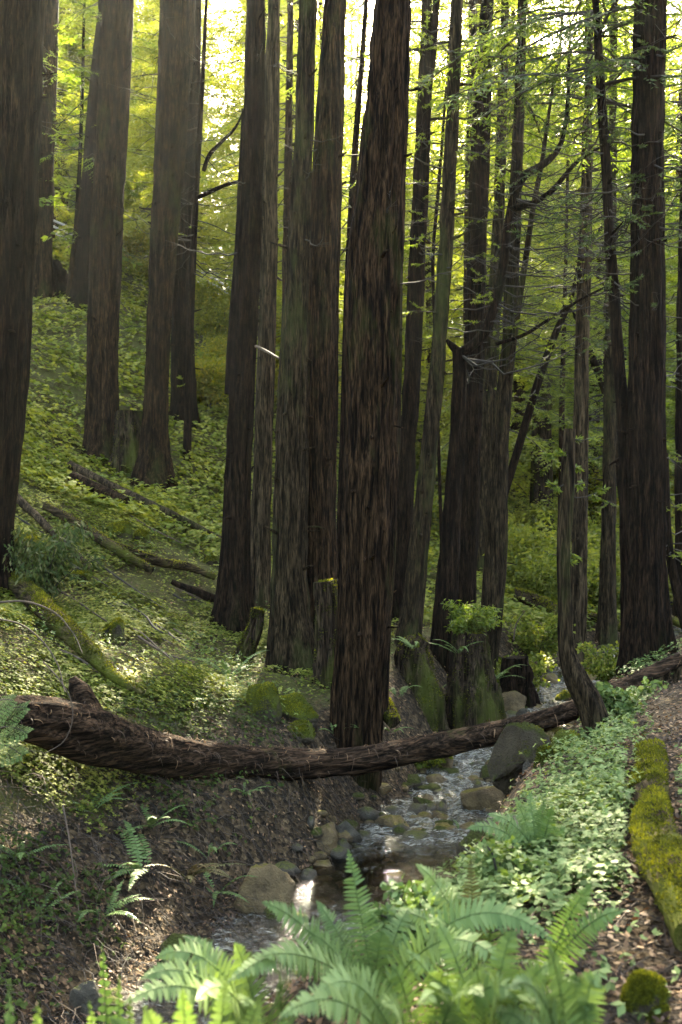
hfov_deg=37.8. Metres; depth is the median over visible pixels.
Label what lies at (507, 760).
rock
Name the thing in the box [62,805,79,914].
dead twig
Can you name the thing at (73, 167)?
conifer tree
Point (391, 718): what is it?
stump
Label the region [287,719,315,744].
rock
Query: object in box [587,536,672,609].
understory shrub
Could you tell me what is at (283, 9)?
conifer tree
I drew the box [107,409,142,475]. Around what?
mossy stump
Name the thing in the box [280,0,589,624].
redwood tree
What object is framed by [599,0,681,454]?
conifer tree
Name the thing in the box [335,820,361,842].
rock
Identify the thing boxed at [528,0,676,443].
conifer tree
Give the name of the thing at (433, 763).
rock
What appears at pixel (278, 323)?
understory shrub
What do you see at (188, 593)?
fallen stick
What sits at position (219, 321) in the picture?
understory shrub
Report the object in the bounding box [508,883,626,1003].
sword fern
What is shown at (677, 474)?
redwood tree
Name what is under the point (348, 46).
conifer tree
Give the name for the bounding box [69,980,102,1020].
rock
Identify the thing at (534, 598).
fallen log
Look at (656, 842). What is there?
fallen log
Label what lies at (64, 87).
conifer tree
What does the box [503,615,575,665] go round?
leafy bush
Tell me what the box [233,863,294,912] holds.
rock
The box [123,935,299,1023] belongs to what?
sword fern
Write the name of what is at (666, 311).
conifer tree
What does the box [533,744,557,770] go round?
rock
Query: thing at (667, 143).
conifer tree
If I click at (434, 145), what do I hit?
conifer tree
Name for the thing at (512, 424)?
conifer tree
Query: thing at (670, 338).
conifer tree
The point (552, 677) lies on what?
rock
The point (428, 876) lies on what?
sword fern
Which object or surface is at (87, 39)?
sapling tree
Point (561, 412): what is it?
sapling tree
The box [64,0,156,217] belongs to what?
conifer tree
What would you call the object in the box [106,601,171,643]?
fallen stick
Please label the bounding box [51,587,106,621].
fallen stick
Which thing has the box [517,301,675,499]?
crooked tree
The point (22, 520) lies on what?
fallen stick
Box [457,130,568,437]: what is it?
conifer tree
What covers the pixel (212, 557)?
rock
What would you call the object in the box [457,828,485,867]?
rock
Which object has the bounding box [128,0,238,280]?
conifer tree
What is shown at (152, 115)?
conifer tree
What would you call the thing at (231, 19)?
conifer tree
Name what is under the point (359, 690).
redwood tree
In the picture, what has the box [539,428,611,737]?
crooked tree
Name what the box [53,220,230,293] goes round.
handrail
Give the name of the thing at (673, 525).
understory shrub
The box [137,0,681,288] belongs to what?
sky
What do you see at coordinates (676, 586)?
crooked tree
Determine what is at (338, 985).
sword fern
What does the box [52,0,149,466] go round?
redwood tree
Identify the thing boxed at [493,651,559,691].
leafy bush
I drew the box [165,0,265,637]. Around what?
redwood tree
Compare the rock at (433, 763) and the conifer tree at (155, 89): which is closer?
the rock at (433, 763)
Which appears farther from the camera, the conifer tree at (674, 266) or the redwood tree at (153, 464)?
the conifer tree at (674, 266)
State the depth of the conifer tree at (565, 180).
53.80 m
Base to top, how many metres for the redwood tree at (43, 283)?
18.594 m
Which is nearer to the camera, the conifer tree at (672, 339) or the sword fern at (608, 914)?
the sword fern at (608, 914)
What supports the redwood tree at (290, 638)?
on the ground
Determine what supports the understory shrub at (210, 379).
on the ground
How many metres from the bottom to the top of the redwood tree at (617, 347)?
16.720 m
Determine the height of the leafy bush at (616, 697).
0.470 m
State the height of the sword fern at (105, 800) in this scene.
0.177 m
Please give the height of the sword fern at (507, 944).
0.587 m
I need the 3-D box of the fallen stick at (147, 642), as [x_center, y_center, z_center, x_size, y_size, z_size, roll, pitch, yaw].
[-1.980,1.508,10.940,0.791,0.247,0.191,0,0,28]
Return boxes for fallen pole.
[17,493,93,571]
[42,502,153,573]
[67,460,220,541]
[116,542,216,579]
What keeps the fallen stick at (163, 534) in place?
on the redwood sorrel
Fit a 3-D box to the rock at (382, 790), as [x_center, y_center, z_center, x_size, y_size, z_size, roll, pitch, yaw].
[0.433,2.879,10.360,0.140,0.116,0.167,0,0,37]
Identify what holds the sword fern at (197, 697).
on the ground
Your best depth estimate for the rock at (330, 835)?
8.74 m
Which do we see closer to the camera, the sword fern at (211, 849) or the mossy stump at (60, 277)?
the sword fern at (211, 849)
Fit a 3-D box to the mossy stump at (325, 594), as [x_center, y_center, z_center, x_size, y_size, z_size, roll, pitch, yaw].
[-0.151,1.688,11.580,0.604,1.855,0.534,0,0,35]
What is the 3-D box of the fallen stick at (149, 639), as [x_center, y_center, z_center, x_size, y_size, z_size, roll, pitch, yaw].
[-2.069,1.432,10.979,0.132,0.238,1.657,0,0,-30]
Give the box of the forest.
[70,0,680,428]
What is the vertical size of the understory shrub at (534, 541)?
2.180 m
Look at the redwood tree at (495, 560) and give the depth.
14.70 m
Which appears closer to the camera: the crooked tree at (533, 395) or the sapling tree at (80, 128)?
the crooked tree at (533, 395)
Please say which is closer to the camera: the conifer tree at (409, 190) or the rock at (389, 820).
the rock at (389, 820)
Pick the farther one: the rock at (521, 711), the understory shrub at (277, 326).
the understory shrub at (277, 326)
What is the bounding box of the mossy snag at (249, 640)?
[232,607,264,667]
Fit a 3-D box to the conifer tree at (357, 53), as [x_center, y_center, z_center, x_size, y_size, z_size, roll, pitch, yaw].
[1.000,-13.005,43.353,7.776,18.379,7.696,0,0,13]
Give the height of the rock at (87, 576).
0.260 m
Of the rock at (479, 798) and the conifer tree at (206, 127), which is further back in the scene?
the conifer tree at (206, 127)
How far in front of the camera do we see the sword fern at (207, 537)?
16.63 m
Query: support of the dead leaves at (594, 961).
on the ground
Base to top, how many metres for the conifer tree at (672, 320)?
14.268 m
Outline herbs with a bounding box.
[0,409,643,865]
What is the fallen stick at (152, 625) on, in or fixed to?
on the redwood sorrel
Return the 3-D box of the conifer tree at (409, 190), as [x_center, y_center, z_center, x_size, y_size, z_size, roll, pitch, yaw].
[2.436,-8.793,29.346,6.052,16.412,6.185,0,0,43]
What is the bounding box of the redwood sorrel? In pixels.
[0,448,434,836]
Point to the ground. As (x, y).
(412, 717)
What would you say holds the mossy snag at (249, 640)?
on the ground
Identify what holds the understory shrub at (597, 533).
on the ground
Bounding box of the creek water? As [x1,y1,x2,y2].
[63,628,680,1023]
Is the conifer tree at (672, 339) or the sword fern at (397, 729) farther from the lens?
the conifer tree at (672, 339)
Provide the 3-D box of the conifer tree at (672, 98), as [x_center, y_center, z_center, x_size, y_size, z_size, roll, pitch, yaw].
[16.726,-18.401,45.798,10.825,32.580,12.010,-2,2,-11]
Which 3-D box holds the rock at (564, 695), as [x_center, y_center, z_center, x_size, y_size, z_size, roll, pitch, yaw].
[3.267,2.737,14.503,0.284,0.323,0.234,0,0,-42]
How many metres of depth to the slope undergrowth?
19.92 m
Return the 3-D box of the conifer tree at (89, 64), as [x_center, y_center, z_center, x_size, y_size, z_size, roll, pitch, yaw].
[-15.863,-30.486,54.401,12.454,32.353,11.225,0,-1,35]
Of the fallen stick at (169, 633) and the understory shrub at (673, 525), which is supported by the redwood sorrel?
the fallen stick at (169, 633)
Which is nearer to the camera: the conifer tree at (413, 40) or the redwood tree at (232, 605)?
the redwood tree at (232, 605)
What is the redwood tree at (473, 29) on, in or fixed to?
on the ground
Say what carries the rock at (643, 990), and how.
on the ground
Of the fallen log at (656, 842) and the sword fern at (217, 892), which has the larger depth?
the sword fern at (217, 892)
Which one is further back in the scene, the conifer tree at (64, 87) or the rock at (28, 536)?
the conifer tree at (64, 87)
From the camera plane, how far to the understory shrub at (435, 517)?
22.57 m
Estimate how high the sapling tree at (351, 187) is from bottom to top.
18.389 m
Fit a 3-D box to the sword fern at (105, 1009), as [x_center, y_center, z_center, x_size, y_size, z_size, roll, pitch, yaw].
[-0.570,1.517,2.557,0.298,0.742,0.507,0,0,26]
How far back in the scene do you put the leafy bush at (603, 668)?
13.97 m
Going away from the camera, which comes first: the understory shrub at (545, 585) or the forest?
the understory shrub at (545, 585)
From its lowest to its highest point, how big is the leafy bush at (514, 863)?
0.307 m
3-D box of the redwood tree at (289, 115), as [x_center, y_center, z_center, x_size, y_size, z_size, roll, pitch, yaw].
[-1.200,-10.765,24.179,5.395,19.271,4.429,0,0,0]
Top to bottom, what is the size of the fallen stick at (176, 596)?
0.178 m
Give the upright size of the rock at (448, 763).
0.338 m
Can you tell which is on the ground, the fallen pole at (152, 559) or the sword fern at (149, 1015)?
the sword fern at (149, 1015)
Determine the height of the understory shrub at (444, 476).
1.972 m
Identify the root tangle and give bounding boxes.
[0,665,406,1023]
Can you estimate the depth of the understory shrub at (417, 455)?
30.04 m
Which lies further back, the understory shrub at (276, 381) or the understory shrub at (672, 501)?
the understory shrub at (672, 501)
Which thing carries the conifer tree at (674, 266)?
on the ground
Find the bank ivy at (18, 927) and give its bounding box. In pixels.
[0,657,328,1023]
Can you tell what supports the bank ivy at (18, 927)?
on the ground
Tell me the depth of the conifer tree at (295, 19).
38.40 m
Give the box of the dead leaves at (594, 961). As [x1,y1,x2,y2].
[0,427,681,1023]
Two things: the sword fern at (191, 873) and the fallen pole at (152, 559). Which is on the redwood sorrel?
the fallen pole at (152, 559)
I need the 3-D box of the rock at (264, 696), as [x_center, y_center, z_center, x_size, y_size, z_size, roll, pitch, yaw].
[-0.772,1.943,9.908,0.380,0.541,0.365,0,0,0]
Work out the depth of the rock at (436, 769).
11.35 m
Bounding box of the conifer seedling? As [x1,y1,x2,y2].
[0,694,33,766]
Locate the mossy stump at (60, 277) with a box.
[53,259,67,300]
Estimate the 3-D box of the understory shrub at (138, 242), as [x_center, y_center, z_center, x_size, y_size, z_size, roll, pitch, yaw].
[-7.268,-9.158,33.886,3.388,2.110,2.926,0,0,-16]
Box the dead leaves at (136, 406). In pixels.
[24,246,677,642]
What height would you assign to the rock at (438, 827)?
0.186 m
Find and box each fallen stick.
[15,515,54,539]
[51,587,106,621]
[59,649,101,675]
[87,553,163,608]
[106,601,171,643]
[121,602,183,639]
[124,625,174,662]
[129,514,206,555]
[137,635,194,661]
[154,623,187,646]
[172,593,205,603]
[173,628,236,657]
[176,588,202,599]
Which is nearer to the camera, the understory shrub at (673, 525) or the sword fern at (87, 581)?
the sword fern at (87, 581)
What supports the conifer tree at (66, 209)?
on the ground
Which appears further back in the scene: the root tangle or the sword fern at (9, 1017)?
the root tangle
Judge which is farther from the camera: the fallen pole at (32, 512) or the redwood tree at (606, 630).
the redwood tree at (606, 630)
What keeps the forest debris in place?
on the ground
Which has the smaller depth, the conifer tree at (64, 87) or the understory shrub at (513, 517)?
the understory shrub at (513, 517)
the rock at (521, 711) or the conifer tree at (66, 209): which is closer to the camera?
the rock at (521, 711)
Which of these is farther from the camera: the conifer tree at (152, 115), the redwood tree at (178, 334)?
the conifer tree at (152, 115)
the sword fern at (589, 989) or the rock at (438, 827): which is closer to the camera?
the sword fern at (589, 989)
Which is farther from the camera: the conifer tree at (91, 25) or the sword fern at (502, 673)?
the conifer tree at (91, 25)
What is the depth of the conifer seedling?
5.96 m
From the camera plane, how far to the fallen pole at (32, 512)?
14.51 m
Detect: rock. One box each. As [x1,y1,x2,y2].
[15,531,42,568]
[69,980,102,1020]
[70,569,92,584]
[99,617,126,645]
[104,521,132,540]
[107,592,122,600]
[132,528,149,547]
[157,933,193,965]
[203,552,219,566]
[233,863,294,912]
[246,681,281,723]
[279,692,318,726]
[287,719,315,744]
[316,826,337,855]
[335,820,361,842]
[375,815,408,827]
[379,783,391,794]
[413,797,432,803]
[414,756,453,769]
[422,761,439,770]
[432,825,446,829]
[439,758,452,769]
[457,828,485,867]
[460,786,505,810]
[480,768,490,780]
[487,721,550,797]
[502,690,526,711]
[516,708,529,715]
[521,760,532,778]
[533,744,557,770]
[541,673,557,682]
[550,729,583,758]
[555,690,571,700]
[618,967,670,1023]
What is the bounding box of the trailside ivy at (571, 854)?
[355,638,681,1022]
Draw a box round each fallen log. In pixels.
[0,653,681,780]
[8,570,144,694]
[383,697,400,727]
[511,586,557,615]
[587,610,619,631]
[628,737,681,951]
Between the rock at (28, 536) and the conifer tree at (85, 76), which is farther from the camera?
the conifer tree at (85, 76)
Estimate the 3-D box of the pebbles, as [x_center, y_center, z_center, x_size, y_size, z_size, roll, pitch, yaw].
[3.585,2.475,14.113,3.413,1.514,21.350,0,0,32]
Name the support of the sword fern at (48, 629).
on the ground
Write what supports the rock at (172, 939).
on the ground
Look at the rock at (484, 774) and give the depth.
11.04 m
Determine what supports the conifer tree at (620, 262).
on the ground
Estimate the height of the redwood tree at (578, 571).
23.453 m
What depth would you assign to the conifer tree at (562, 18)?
51.02 m
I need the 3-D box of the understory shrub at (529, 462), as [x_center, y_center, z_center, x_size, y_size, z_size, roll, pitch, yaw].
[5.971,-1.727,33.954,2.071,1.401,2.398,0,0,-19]
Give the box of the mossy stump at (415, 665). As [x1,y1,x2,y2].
[394,632,447,732]
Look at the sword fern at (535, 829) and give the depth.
4.64 m
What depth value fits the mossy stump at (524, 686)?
14.06 m
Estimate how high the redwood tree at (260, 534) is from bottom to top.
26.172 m
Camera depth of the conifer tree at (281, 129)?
56.84 m
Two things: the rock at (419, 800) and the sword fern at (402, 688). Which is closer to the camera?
the rock at (419, 800)
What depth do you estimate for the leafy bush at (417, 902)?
3.71 m
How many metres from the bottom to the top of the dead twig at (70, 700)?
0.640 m
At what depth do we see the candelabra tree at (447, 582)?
13.91 m
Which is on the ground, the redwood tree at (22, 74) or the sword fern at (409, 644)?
the redwood tree at (22, 74)
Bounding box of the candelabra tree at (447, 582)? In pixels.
[429,34,629,673]
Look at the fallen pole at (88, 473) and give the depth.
17.11 m
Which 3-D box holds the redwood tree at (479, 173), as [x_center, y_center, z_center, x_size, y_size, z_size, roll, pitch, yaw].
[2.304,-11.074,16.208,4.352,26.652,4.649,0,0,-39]
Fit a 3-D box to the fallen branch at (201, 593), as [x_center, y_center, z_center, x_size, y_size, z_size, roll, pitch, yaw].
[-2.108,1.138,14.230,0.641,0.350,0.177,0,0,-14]
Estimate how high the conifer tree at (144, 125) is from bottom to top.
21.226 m
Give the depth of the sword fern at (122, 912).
6.77 m
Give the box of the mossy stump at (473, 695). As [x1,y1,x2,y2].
[444,632,507,729]
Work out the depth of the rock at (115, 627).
11.01 m
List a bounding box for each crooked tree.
[487,216,675,493]
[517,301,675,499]
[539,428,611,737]
[597,446,681,630]
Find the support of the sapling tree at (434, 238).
on the ground
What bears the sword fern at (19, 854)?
on the ground
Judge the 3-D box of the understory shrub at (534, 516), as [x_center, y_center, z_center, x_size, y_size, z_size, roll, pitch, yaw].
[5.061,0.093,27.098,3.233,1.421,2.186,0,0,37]
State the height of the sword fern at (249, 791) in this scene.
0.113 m
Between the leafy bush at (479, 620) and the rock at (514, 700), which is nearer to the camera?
the leafy bush at (479, 620)
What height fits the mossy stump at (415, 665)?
1.198 m
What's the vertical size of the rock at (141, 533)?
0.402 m
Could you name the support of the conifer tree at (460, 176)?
on the ground
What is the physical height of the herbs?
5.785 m
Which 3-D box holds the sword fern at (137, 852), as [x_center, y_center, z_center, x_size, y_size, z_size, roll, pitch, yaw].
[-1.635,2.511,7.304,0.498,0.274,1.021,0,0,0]
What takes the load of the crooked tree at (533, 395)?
on the ground
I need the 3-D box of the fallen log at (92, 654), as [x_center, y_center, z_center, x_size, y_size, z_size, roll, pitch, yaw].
[-3.107,1.095,10.528,0.457,1.210,3.710,0,0,-38]
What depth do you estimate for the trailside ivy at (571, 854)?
4.55 m
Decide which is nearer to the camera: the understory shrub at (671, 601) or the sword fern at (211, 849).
the sword fern at (211, 849)
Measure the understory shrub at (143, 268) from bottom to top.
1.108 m
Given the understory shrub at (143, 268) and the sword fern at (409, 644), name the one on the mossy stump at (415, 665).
the sword fern at (409, 644)
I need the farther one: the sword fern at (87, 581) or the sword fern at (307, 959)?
the sword fern at (87, 581)
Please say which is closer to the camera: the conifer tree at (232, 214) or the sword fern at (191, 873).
the sword fern at (191, 873)
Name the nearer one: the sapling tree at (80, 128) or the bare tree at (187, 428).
the bare tree at (187, 428)
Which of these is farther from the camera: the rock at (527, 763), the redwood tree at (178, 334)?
the redwood tree at (178, 334)
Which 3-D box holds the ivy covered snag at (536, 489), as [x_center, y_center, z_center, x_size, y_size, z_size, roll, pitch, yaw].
[5.543,-1.257,26.969,1.671,4.956,1.478,0,0,0]
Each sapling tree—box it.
[39,0,143,270]
[41,36,138,298]
[278,0,432,583]
[402,0,477,538]
[522,0,603,508]
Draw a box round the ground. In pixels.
[0,245,681,1023]
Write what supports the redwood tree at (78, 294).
on the ground
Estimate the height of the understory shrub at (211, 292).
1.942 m
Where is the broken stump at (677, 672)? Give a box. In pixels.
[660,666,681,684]
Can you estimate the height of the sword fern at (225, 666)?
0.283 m
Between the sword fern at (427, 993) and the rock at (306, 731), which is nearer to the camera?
the sword fern at (427, 993)
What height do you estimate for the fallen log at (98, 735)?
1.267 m
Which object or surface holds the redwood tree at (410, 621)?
on the ground
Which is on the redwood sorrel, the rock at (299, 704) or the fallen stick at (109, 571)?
the fallen stick at (109, 571)
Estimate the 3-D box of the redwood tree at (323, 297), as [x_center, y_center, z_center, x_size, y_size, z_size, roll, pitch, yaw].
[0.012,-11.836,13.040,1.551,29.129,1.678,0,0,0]
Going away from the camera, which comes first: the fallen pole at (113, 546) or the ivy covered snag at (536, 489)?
the fallen pole at (113, 546)
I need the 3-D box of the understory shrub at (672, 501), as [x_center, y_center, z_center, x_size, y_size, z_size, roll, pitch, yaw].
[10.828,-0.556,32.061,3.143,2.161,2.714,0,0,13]
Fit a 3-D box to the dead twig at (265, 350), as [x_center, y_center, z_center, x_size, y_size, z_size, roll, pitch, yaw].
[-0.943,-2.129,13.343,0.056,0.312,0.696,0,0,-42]
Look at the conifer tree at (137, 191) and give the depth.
47.19 m
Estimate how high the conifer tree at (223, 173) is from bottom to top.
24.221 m
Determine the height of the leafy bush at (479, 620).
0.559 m
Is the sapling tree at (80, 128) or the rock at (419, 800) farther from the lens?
the sapling tree at (80, 128)
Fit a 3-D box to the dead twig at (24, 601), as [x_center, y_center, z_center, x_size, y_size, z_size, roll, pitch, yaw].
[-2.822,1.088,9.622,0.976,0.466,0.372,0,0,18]
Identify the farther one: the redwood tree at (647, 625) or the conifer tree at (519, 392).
the conifer tree at (519, 392)
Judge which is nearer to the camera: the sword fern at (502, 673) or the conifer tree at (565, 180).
the sword fern at (502, 673)
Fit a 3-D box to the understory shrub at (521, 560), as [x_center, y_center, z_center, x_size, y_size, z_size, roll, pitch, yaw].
[3.596,0.867,20.952,2.796,2.000,4.135,0,0,-32]
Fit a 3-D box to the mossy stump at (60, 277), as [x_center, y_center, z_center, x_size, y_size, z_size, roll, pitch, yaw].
[-8.249,-6.668,29.507,1.094,1.627,1.086,0,0,0]
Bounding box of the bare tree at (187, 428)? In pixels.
[112,0,279,460]
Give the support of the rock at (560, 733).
on the ground
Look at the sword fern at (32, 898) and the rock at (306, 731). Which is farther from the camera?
the rock at (306, 731)
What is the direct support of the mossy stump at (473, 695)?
on the ground
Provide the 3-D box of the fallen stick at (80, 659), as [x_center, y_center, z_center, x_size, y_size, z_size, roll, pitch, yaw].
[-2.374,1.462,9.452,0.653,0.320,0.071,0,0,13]
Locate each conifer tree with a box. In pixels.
[53,0,131,237]
[53,0,283,278]
[53,26,83,248]
[54,0,136,201]
[54,0,158,239]
[59,15,219,255]
[60,0,148,216]
[62,5,139,217]
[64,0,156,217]
[124,1,216,265]
[125,0,240,269]
[128,0,223,280]
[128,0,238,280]
[151,0,352,302]
[196,0,342,349]
[200,0,349,304]
[200,49,244,275]
[201,12,345,290]
[219,0,423,434]
[223,0,349,329]
[230,0,353,337]
[277,0,368,342]
[338,0,603,510]
[338,2,439,392]
[338,2,460,404]
[338,141,451,414]
[339,0,464,406]
[339,0,531,480]
[405,5,463,405]
[411,1,572,392]
[420,0,601,475]
[424,8,577,386]
[440,7,576,449]
[455,17,580,349]
[457,0,626,438]
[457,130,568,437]
[458,0,600,417]
[499,0,677,524]
[511,2,677,555]
[523,73,673,452]
[526,0,679,464]
[526,23,672,432]
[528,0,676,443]
[558,10,680,394]
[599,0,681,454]
[619,0,681,401]
[665,116,680,463]
[665,202,678,476]
[666,140,676,430]
[666,185,678,436]
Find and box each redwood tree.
[0,0,57,598]
[33,0,97,301]
[40,0,157,310]
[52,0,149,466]
[104,0,210,492]
[120,0,233,430]
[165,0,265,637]
[198,0,373,305]
[208,0,318,609]
[262,0,352,677]
[280,0,367,633]
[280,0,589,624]
[329,0,473,791]
[348,0,630,610]
[361,0,536,645]
[402,0,597,339]
[402,0,632,677]
[407,0,610,575]
[415,0,681,648]
[431,0,681,672]
[433,0,681,676]
[469,0,681,647]
[529,0,681,616]
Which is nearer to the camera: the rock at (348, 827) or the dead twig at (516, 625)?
the rock at (348, 827)
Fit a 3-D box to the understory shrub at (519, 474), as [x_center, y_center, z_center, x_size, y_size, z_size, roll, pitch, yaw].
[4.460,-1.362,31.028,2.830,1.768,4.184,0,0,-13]
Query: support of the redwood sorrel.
on the ground
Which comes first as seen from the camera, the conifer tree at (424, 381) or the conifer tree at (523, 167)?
the conifer tree at (424, 381)
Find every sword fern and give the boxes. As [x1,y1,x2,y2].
[0,841,66,860]
[0,877,80,914]
[4,988,41,1023]
[30,622,92,634]
[58,782,140,812]
[65,575,100,586]
[77,880,153,922]
[87,943,134,1023]
[100,820,151,890]
[108,976,295,1023]
[123,803,187,834]
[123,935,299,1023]
[141,863,245,882]
[163,622,205,636]
[177,841,236,857]
[186,534,218,542]
[189,650,267,676]
[193,687,241,704]
[204,871,255,906]
[228,850,557,1010]
[229,780,274,795]
[278,959,520,1023]
[321,723,358,732]
[384,727,413,732]
[387,860,544,976]
[389,685,420,696]
[392,636,418,648]
[404,918,547,1023]
[417,958,578,1010]
[430,639,476,652]
[466,790,565,855]
[487,945,606,1023]
[495,664,527,679]
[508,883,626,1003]
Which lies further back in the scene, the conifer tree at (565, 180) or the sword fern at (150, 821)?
the conifer tree at (565, 180)
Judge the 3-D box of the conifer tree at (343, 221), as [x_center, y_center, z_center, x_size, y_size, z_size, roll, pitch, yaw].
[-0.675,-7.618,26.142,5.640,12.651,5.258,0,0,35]
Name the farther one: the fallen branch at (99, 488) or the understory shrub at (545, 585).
the understory shrub at (545, 585)
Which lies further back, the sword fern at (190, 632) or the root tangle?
the sword fern at (190, 632)
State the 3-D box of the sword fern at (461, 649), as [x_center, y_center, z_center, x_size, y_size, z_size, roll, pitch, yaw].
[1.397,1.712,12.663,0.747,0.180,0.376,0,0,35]
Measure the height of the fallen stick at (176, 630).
0.360 m
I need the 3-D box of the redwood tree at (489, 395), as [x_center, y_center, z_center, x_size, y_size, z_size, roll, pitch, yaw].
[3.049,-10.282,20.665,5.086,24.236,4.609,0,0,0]
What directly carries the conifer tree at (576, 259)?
on the ground
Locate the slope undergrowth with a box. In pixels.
[19,238,674,651]
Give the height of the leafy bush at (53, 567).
1.163 m
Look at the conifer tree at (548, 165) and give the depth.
54.94 m
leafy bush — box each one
[2,518,109,597]
[361,874,474,964]
[440,599,503,637]
[472,835,565,898]
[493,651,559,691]
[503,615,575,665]
[575,641,618,681]
[595,676,667,719]
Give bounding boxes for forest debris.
[0,479,681,1023]
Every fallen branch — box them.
[67,472,129,505]
[171,580,214,602]
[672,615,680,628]
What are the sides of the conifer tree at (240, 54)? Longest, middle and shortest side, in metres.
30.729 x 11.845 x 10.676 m
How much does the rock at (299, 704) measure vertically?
0.428 m
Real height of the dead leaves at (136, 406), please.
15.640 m
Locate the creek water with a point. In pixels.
(385, 852)
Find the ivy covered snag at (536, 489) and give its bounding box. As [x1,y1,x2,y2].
[518,378,570,535]
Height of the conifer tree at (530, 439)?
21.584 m
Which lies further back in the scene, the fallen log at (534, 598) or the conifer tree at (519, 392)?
the conifer tree at (519, 392)
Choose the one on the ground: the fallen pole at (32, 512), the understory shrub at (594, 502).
the understory shrub at (594, 502)
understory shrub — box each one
[122,225,149,270]
[126,251,148,280]
[169,351,255,412]
[194,271,230,329]
[194,290,257,341]
[195,327,227,365]
[255,358,278,405]
[275,317,341,369]
[276,311,281,338]
[414,477,444,531]
[415,426,448,481]
[418,439,517,487]
[438,519,595,585]
[506,537,598,601]
[507,499,619,583]
[508,459,529,494]
[508,492,557,533]
[508,509,551,542]
[509,447,530,479]
[528,455,557,484]
[557,459,618,525]
[587,497,618,556]
[587,528,619,607]
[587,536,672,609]
[616,522,674,605]
[669,470,674,524]
[671,505,674,547]
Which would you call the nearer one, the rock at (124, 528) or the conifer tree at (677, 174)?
the rock at (124, 528)
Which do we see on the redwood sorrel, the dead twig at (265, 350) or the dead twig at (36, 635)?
the dead twig at (36, 635)
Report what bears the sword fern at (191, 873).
on the ground
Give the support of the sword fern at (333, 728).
on the ground
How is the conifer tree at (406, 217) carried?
on the ground
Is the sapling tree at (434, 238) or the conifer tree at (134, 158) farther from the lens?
the conifer tree at (134, 158)
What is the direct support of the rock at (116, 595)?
on the ground
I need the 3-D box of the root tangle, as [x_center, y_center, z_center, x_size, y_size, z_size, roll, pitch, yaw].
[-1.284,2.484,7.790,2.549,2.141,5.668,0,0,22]
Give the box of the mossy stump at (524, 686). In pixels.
[499,655,541,707]
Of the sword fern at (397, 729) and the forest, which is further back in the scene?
the forest
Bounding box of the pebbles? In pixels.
[97,625,681,1016]
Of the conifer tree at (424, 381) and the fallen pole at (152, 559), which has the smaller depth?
the fallen pole at (152, 559)
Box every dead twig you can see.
[0,600,82,652]
[0,618,64,691]
[43,661,72,753]
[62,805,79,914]
[254,345,278,358]
[513,610,525,639]
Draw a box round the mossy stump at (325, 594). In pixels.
[311,578,337,689]
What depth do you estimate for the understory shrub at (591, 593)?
21.66 m
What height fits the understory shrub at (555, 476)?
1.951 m
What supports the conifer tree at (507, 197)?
on the ground
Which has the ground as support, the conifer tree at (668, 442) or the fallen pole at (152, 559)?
the conifer tree at (668, 442)

